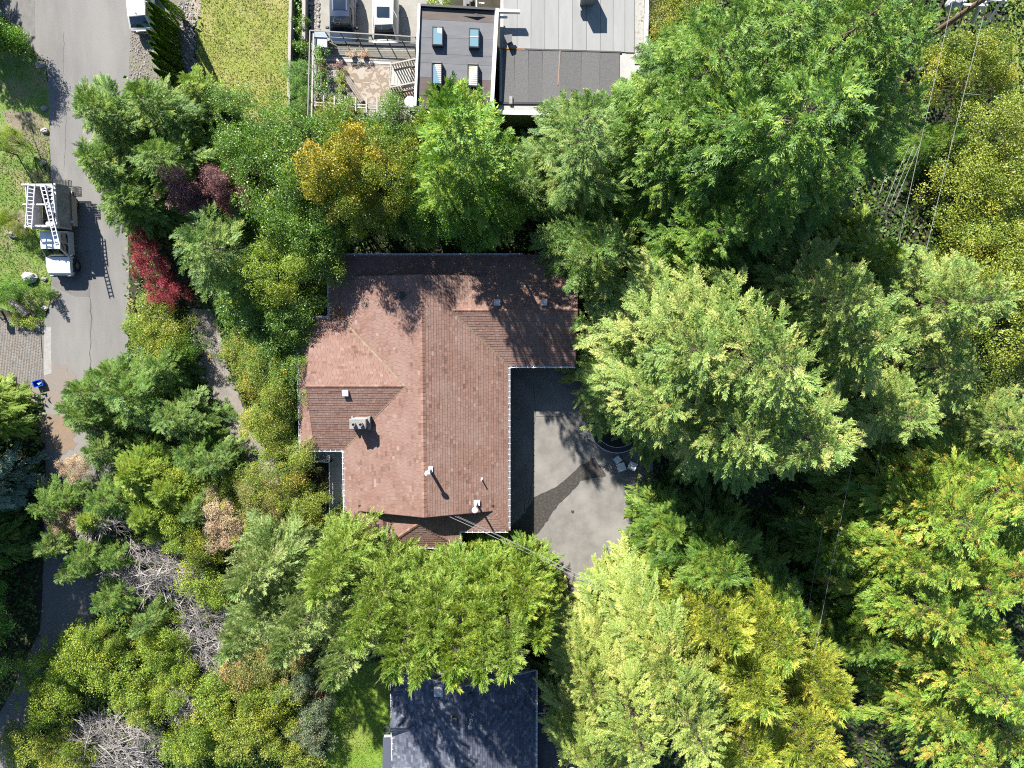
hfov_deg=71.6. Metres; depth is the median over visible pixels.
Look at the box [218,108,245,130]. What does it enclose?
cypress column
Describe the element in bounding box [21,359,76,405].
dirt verge
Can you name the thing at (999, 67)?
deciduous tree
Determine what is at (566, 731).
conifer
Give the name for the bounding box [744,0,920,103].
fir tree
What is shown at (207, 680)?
shrub
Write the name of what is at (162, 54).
hedge cedar
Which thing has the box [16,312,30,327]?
border plant
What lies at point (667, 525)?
conifer
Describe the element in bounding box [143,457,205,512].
conifer
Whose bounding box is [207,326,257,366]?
shrub
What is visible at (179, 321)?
undergrowth
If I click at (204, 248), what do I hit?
fir tree
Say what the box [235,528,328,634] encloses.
cypress tree
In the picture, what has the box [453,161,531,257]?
deciduous tree
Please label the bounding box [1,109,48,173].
bare soil
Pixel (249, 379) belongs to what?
shrub
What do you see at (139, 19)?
parked car
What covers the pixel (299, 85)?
shrub
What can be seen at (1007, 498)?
cedar tree
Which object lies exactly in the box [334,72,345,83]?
potted plant
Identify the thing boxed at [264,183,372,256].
deciduous tree
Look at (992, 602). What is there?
cedar tree
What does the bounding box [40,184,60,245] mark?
ladder
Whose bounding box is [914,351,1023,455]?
fir tree
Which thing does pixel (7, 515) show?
evergreen tree
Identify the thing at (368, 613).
cypress tree
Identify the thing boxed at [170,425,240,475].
conifer
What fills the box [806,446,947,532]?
cedar tree
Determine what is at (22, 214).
bare soil
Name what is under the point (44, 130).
boulder
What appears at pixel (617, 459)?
side table
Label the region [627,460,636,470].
side table
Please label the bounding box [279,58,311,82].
shrub
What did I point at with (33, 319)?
border plant
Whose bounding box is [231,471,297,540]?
shrub
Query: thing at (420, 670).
cypress tree
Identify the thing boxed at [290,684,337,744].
shrub
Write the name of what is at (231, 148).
deciduous tree
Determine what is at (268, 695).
shrub
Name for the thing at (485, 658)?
cypress tree
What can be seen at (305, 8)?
wall
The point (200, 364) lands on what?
boulder
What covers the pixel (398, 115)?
storage bench
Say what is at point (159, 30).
hedge cedar
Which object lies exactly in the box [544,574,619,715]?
conifer
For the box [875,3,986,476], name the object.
overhead wire
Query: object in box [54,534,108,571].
dead shrub
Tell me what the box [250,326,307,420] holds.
shrub
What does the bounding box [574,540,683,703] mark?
conifer
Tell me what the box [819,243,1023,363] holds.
fir tree
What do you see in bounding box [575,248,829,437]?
fir tree
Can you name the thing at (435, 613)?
cypress tree
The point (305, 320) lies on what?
deciduous tree
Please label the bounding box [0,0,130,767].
road
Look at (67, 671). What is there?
shrub
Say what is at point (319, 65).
trough plant
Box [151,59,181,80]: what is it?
hedge cedar
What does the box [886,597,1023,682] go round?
cedar tree
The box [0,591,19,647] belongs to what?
deciduous tree
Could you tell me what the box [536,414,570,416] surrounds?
driveway crack
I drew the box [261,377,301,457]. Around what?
shrub
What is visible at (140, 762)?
dead shrub
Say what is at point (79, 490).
conifer
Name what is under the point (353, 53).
potted plant
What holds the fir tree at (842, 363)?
on the ground at (322, 476)
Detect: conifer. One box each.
[25,473,88,525]
[29,519,85,560]
[52,475,97,507]
[53,394,90,417]
[54,553,102,584]
[60,356,131,414]
[62,399,117,435]
[63,527,126,575]
[74,498,123,535]
[79,419,138,473]
[83,471,145,520]
[89,564,157,616]
[92,347,146,390]
[98,528,146,571]
[99,340,195,434]
[111,432,175,500]
[124,500,183,534]
[126,588,185,640]
[142,376,240,440]
[143,338,205,392]
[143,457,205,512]
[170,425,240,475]
[175,480,221,526]
[192,433,257,480]
[410,70,541,253]
[413,148,484,247]
[526,650,631,767]
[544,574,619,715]
[546,551,675,767]
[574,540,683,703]
[582,527,732,767]
[623,463,692,553]
[627,474,766,600]
[635,510,758,663]
[660,585,792,729]
[685,517,815,680]
[687,657,789,767]
[724,642,855,767]
[729,509,814,645]
[777,580,858,728]
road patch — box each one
[8,0,34,39]
[51,250,88,296]
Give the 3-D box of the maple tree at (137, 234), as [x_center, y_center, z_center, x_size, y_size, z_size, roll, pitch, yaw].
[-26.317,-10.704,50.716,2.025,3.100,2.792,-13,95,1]
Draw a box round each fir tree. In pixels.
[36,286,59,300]
[169,198,292,311]
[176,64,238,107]
[494,151,557,232]
[512,86,640,253]
[528,207,642,307]
[553,245,733,428]
[572,325,701,471]
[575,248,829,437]
[587,353,785,499]
[592,256,656,326]
[594,77,709,226]
[600,0,772,144]
[606,70,777,234]
[611,47,881,242]
[620,202,748,291]
[636,152,811,277]
[650,239,740,284]
[663,390,867,481]
[665,0,841,114]
[732,231,883,371]
[732,241,911,413]
[742,140,868,261]
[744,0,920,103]
[756,0,942,150]
[795,72,931,243]
[800,358,945,463]
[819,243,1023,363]
[849,288,984,443]
[893,119,967,182]
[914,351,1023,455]
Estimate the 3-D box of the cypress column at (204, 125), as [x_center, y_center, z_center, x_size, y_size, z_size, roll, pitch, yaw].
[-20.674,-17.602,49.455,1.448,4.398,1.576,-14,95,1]
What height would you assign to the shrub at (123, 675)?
3.744 m
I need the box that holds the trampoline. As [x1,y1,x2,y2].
[579,420,633,453]
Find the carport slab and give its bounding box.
[319,0,426,43]
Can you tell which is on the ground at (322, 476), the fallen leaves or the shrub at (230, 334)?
the shrub at (230, 334)
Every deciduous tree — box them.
[0,554,16,603]
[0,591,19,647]
[0,647,15,684]
[211,125,290,206]
[211,275,334,353]
[212,235,328,310]
[223,86,384,214]
[229,181,365,291]
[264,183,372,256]
[329,121,422,246]
[389,151,479,254]
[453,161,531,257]
[588,209,655,293]
[629,0,714,79]
[642,0,721,40]
[906,20,1021,114]
[906,135,1023,278]
[912,244,993,277]
[933,83,1023,232]
[940,193,1023,333]
[948,255,1023,393]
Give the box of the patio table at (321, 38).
[314,32,328,49]
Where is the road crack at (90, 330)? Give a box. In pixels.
[89,299,91,366]
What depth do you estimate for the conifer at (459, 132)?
38.92 m
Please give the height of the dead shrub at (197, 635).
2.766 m
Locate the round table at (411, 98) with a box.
[404,96,413,106]
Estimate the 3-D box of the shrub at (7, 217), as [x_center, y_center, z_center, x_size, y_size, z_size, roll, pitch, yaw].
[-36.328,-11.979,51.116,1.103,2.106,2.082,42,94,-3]
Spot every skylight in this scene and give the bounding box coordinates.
[431,61,442,86]
[432,26,443,47]
[467,63,478,88]
[469,27,479,49]
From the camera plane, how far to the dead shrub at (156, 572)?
52.86 m
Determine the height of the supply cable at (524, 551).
0.818 m
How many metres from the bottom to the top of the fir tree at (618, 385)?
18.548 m
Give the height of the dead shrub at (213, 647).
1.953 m
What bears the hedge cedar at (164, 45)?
on the gravel verge at (152, 74)
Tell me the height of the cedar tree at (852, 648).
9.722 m
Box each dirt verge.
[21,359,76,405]
[37,411,76,454]
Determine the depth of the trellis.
47.65 m
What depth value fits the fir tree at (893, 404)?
40.54 m
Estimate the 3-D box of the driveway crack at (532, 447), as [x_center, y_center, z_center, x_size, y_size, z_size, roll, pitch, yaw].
[1.576,4.293,53.556,0.394,0.001,10.134,2,95,0]
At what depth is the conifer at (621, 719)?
42.08 m
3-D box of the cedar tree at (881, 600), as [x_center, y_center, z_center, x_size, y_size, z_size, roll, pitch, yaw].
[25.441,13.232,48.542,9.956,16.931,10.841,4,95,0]
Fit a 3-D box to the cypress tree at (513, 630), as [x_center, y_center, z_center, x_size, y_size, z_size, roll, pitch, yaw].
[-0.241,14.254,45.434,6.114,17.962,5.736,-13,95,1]
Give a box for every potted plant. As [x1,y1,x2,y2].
[332,58,343,69]
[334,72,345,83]
[335,81,346,92]
[336,65,348,76]
[345,46,357,57]
[357,105,368,114]
[358,46,368,57]
[427,0,451,4]
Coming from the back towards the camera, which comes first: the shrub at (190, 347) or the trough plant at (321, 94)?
the shrub at (190, 347)
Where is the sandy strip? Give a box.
[187,0,200,21]
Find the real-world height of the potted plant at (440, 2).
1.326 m
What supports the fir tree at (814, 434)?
on the ground at (322, 476)
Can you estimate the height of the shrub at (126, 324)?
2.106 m
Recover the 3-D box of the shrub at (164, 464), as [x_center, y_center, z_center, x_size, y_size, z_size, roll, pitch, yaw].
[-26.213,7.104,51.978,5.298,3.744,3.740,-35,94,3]
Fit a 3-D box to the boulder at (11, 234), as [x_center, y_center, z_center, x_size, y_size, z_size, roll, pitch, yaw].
[-36.584,-11.002,52.116,0.774,0.539,0.544,0,95,0]
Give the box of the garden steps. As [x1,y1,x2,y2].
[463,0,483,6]
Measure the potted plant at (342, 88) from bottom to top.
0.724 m
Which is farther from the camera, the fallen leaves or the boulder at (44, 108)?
the boulder at (44, 108)
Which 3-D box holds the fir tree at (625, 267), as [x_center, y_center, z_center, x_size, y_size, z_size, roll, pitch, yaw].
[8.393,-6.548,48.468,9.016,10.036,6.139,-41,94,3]
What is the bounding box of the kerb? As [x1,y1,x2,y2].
[44,327,51,374]
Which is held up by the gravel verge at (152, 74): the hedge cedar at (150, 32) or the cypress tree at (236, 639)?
the hedge cedar at (150, 32)
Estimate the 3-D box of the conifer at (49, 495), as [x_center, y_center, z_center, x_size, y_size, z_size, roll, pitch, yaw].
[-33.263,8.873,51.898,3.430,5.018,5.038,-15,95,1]
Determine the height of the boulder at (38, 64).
0.455 m
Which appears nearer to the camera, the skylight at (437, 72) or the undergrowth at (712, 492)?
the skylight at (437, 72)
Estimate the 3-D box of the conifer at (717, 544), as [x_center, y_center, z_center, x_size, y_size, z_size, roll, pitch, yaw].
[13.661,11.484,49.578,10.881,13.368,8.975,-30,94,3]
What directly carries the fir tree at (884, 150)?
on the ground at (322, 476)
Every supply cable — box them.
[451,517,595,587]
[455,516,595,583]
[460,517,601,586]
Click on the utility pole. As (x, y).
(977, 5)
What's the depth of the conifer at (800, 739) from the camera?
43.16 m
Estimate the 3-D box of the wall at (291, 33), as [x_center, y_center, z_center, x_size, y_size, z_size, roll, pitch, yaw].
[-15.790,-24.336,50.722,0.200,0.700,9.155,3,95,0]
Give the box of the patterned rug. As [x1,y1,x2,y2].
[344,64,389,103]
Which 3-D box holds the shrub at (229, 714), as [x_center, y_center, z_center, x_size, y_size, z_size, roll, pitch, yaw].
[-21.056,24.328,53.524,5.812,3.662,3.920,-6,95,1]
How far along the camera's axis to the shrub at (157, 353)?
51.00 m
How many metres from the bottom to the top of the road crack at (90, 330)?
0.001 m
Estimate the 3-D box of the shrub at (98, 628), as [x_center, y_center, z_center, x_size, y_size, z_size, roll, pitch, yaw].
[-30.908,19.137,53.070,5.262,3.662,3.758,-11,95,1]
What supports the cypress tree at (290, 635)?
on the ground at (322, 476)
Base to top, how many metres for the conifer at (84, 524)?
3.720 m
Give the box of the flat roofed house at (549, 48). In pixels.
[414,0,648,129]
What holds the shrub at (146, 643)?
on the ground at (322, 476)
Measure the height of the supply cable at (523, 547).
0.810 m
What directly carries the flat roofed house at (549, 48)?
on the ground at (322, 476)
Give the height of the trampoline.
0.916 m
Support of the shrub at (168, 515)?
on the ground at (322, 476)
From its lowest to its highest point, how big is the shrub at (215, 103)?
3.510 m
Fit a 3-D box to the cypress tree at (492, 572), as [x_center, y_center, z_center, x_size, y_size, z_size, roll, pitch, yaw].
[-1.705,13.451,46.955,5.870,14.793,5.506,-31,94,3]
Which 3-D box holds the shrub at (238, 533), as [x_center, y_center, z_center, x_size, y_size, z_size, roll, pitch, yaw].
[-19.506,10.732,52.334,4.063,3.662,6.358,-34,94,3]
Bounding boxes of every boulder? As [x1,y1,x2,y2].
[8,232,16,237]
[21,272,37,283]
[35,61,44,67]
[40,128,48,133]
[41,106,47,110]
[195,361,202,368]
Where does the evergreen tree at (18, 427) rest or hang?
on the ground at (322, 476)
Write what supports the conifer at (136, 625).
on the ground at (322, 476)
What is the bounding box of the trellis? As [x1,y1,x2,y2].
[314,95,418,114]
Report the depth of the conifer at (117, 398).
49.66 m
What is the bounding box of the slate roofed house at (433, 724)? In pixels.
[382,645,580,767]
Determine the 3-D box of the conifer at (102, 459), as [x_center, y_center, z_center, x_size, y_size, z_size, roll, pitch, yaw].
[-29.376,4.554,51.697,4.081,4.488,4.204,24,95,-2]
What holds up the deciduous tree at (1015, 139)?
on the ground at (322, 476)
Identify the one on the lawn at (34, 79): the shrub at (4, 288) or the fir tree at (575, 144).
the shrub at (4, 288)
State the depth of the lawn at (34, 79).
51.82 m
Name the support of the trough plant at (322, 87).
in the planter trough
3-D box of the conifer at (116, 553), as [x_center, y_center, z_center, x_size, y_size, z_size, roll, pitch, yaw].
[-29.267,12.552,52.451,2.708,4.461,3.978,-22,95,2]
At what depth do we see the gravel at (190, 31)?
50.97 m
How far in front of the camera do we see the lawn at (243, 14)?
51.06 m
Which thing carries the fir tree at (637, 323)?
on the ground at (322, 476)
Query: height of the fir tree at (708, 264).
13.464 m
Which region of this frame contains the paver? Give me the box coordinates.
[0,318,42,384]
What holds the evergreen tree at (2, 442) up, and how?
on the ground at (322, 476)
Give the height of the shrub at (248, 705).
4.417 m
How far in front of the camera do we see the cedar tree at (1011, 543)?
44.32 m
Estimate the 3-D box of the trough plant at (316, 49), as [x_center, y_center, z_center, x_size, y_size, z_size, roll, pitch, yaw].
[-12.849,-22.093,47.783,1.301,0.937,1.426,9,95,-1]
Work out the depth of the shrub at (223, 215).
47.82 m
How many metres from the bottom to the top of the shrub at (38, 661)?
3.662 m
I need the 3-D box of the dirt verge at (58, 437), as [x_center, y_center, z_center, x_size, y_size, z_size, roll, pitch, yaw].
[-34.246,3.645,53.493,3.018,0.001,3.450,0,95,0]
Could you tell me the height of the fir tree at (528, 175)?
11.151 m
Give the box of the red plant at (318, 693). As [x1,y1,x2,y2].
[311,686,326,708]
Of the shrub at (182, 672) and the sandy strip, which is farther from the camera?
the shrub at (182, 672)
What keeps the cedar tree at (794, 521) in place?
on the ground at (322, 476)
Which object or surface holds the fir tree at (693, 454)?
on the ground at (322, 476)
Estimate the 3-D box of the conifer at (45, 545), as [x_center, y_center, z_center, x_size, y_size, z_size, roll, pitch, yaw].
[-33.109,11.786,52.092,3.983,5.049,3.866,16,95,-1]
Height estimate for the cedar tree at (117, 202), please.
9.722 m
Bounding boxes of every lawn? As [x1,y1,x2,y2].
[0,51,50,326]
[195,0,289,132]
[314,661,390,767]
[1007,0,1023,121]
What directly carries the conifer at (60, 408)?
on the ground at (322, 476)
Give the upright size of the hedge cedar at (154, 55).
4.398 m
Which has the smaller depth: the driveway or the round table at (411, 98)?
the round table at (411, 98)
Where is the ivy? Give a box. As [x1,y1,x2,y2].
[292,0,307,114]
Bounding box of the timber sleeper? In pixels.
[8,297,29,315]
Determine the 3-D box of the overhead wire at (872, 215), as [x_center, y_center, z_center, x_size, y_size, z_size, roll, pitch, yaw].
[22.099,-9.709,43.921,0.036,0.238,6.356,15,95,-1]
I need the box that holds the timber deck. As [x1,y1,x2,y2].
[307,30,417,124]
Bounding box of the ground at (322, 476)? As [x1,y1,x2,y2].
[0,0,1023,767]
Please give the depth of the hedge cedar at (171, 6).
49.24 m
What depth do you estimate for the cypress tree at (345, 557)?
46.06 m
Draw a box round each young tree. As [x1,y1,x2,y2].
[0,124,34,157]
[4,218,34,238]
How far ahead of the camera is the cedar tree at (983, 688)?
44.50 m
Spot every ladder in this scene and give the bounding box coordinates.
[25,183,35,228]
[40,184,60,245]
[46,185,55,213]
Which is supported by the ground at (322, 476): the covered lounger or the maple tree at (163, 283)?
the maple tree at (163, 283)
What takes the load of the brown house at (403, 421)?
on the ground at (322, 476)
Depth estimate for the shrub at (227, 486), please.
51.47 m
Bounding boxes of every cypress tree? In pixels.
[211,587,284,667]
[218,494,342,603]
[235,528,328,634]
[258,526,379,672]
[293,494,384,611]
[314,549,404,695]
[336,523,432,658]
[371,537,456,688]
[399,538,473,697]
[406,532,490,658]
[432,539,502,694]
[459,532,517,644]
[459,539,514,694]
[481,532,546,686]
[494,530,564,624]
[521,536,565,656]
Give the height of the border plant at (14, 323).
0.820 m
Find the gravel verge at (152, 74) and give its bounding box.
[129,0,194,84]
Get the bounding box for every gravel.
[130,33,157,79]
[178,0,198,72]
[308,0,319,35]
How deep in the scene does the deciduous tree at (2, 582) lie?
51.15 m
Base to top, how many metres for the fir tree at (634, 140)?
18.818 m
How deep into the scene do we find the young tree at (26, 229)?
50.62 m
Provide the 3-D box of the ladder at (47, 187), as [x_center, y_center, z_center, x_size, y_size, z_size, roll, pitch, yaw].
[-31.861,-12.774,49.063,0.460,0.090,1.922,-3,95,0]
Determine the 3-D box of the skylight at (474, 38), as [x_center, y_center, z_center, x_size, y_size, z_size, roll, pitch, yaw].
[-2.434,-22.207,45.663,0.706,0.450,1.276,0,95,0]
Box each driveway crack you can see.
[528,374,535,501]
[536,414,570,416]
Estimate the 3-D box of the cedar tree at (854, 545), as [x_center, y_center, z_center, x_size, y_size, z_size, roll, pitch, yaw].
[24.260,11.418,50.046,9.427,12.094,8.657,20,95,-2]
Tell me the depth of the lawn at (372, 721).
55.48 m
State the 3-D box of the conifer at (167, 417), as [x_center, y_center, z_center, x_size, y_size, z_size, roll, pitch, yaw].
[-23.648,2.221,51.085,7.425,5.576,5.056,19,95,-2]
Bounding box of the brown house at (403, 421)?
[296,253,577,547]
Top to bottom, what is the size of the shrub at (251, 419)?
5.173 m
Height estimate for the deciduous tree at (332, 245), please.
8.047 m
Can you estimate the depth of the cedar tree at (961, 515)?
43.44 m
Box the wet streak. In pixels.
[489,457,605,543]
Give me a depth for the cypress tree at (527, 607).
47.37 m
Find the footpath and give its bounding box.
[188,309,292,503]
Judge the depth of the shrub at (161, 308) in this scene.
50.93 m
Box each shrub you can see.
[0,10,38,63]
[0,207,20,226]
[0,276,33,306]
[0,718,64,767]
[4,644,77,698]
[13,663,84,749]
[40,618,126,705]
[42,717,103,767]
[43,506,84,539]
[49,703,180,767]
[53,452,94,484]
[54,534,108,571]
[61,496,133,551]
[65,614,134,663]
[81,643,165,711]
[95,530,223,613]
[108,675,180,730]
[119,312,162,345]
[121,454,191,506]
[125,609,196,683]
[128,314,199,367]
[128,473,204,538]
[132,288,185,352]
[133,517,212,556]
[143,658,206,718]
[152,636,203,695]
[153,670,216,727]
[158,689,220,767]
[160,331,211,369]
[165,596,231,675]
[169,557,235,611]
[173,519,228,585]
[183,83,252,126]
[189,652,245,729]
[190,466,265,515]
[194,683,265,736]
[198,77,258,161]
[198,636,255,687]
[200,484,245,554]
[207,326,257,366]
[208,502,264,554]
[210,309,294,361]
[210,709,277,767]
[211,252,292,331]
[215,185,283,246]
[216,680,293,745]
[217,640,296,700]
[218,325,296,410]
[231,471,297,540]
[232,434,322,505]
[235,704,313,762]
[236,367,299,460]
[238,298,304,374]
[245,670,311,708]
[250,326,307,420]
[250,642,319,707]
[259,470,334,529]
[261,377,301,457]
[273,643,319,704]
[275,717,338,757]
[276,727,326,767]
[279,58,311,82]
[286,72,311,109]
[287,93,312,122]
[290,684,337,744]
[291,13,311,33]
[291,33,308,54]
[298,278,327,315]
[301,91,391,160]
[363,87,420,187]
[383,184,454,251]
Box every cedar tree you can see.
[68,70,193,182]
[71,126,180,236]
[96,174,217,247]
[118,73,226,161]
[125,129,269,210]
[760,493,858,580]
[779,424,1007,560]
[781,465,946,592]
[781,475,910,593]
[787,548,973,646]
[800,488,981,593]
[801,578,896,670]
[804,220,908,282]
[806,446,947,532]
[811,203,881,243]
[814,587,1023,722]
[837,639,967,747]
[845,660,1003,767]
[856,426,998,490]
[863,644,1023,767]
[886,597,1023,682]
[893,524,1018,620]
[902,409,1023,526]
[916,515,1023,608]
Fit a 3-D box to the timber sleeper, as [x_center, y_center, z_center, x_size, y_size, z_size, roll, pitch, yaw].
[-36.486,-5.719,52.501,1.731,0.400,0.280,43,94,-3]
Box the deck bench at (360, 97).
[342,74,363,102]
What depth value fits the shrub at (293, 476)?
49.90 m
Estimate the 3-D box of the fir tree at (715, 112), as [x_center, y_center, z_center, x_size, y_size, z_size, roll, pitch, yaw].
[11.053,-13.084,42.687,12.608,25.124,9.370,45,94,-4]
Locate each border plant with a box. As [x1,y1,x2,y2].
[9,312,22,326]
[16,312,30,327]
[23,315,38,329]
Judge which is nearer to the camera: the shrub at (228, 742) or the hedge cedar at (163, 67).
the hedge cedar at (163, 67)
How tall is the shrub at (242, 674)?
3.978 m
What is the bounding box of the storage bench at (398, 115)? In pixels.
[388,111,407,118]
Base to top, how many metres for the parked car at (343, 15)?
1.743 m
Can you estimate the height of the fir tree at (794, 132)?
29.692 m
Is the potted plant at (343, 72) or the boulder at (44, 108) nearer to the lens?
the potted plant at (343, 72)
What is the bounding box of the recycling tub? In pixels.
[32,379,44,387]
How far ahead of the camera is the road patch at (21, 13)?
50.86 m
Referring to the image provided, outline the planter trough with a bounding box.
[314,45,322,101]
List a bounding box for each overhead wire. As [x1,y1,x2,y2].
[813,0,952,657]
[857,176,885,262]
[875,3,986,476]
[877,144,909,223]
[882,145,914,223]
[886,145,919,223]
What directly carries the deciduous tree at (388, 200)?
on the ground at (322, 476)
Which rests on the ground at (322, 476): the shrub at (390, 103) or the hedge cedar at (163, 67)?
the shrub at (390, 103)
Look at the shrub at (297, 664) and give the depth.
52.51 m
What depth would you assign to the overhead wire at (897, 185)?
43.89 m
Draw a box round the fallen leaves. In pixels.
[332,255,565,319]
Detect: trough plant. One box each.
[310,75,329,94]
[311,58,326,75]
[313,44,330,64]
[313,69,329,82]
[313,88,333,104]
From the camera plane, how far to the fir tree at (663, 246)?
39.99 m
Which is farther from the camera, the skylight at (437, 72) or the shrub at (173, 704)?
the shrub at (173, 704)
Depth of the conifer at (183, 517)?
51.06 m
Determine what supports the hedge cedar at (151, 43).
on the gravel verge at (152, 74)
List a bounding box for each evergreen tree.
[0,373,41,420]
[0,400,40,443]
[0,403,12,463]
[0,440,50,514]
[0,447,22,540]
[0,506,39,569]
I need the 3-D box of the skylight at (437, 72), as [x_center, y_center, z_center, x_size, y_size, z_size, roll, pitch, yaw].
[-4.846,-20.019,45.855,0.716,0.450,1.453,0,95,0]
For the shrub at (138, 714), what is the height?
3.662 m
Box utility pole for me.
[910,0,1006,47]
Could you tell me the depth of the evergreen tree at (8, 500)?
51.93 m
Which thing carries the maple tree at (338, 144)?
on the ground at (322, 476)
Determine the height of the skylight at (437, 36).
0.450 m
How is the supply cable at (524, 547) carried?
attached to the brown house at (403, 421)
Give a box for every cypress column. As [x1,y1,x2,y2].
[200,121,211,135]
[210,119,230,137]
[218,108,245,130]
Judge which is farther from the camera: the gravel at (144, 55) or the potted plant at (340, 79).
the gravel at (144, 55)
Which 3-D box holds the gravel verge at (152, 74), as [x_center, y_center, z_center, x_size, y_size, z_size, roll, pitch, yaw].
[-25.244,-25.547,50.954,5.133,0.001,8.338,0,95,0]
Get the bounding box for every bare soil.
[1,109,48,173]
[7,208,27,234]
[25,315,42,325]
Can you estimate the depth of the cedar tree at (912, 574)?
45.18 m
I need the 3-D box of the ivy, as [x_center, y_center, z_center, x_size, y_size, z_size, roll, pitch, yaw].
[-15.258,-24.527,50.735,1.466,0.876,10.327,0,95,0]
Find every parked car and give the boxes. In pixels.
[126,0,155,33]
[326,0,358,41]
[368,0,400,42]
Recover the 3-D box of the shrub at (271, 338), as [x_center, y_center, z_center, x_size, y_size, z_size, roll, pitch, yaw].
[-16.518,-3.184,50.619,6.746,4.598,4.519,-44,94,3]
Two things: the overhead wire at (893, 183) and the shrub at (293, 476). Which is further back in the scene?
the shrub at (293, 476)
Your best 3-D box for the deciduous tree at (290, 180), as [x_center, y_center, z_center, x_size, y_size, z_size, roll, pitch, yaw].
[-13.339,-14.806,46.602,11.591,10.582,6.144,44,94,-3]
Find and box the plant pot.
[383,724,389,733]
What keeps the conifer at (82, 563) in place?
on the ground at (322, 476)
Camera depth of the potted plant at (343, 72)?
48.24 m
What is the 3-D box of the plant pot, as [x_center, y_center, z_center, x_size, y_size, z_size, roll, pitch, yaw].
[-9.724,26.817,55.273,0.562,0.530,0.562,0,95,0]
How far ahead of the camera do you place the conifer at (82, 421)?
50.77 m
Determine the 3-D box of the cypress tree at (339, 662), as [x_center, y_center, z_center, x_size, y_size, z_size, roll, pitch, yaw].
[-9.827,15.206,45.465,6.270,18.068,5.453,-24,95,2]
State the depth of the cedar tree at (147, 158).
45.77 m
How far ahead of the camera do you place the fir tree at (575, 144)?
40.21 m
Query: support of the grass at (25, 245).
on the lawn at (34, 79)
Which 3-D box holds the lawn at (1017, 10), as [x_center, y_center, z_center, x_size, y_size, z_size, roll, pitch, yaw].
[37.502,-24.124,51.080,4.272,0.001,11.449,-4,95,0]
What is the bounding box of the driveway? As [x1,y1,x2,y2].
[388,352,655,600]
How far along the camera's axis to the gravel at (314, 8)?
50.81 m
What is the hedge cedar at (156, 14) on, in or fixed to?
on the gravel verge at (152, 74)
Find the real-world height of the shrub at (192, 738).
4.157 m
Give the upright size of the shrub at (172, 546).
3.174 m
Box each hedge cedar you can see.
[146,7,179,34]
[146,29,177,53]
[147,0,179,29]
[148,14,180,42]
[148,40,178,66]
[148,51,180,75]
[149,22,180,49]
[150,35,182,60]
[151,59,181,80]
[153,46,184,71]
[153,67,180,89]
[159,0,185,20]
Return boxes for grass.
[0,52,47,122]
[0,122,50,320]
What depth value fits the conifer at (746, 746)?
42.90 m
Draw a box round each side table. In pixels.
[613,455,621,463]
[616,461,626,471]
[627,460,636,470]
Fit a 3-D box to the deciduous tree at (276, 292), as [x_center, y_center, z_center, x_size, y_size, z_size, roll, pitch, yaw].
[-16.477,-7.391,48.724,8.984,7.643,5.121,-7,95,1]
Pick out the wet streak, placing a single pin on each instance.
(536, 515)
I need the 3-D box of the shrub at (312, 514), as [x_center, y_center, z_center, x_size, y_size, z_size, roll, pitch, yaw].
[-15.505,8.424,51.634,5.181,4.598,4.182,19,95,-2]
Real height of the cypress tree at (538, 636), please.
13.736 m
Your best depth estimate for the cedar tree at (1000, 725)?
45.27 m
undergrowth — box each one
[0,0,1023,767]
[7,387,330,767]
[125,297,294,509]
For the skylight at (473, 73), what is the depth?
45.70 m
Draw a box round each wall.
[287,0,294,103]
[302,0,308,42]
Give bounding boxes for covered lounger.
[394,93,413,105]
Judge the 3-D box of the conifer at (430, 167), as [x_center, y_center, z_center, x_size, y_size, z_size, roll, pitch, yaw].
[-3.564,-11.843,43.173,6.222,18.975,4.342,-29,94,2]
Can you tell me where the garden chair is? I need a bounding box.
[327,39,336,49]
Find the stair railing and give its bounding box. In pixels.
[389,58,415,91]
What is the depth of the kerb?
52.95 m
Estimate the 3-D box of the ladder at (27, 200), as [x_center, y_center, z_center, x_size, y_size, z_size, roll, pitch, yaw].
[-33.322,-12.300,49.095,0.500,0.090,3.107,7,95,-1]
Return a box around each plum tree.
[153,163,231,216]
[199,162,261,217]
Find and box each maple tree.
[126,225,158,250]
[126,227,172,280]
[143,272,192,310]
[286,95,390,226]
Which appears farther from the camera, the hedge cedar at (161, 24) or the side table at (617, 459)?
the side table at (617, 459)
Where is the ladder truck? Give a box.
[21,180,81,276]

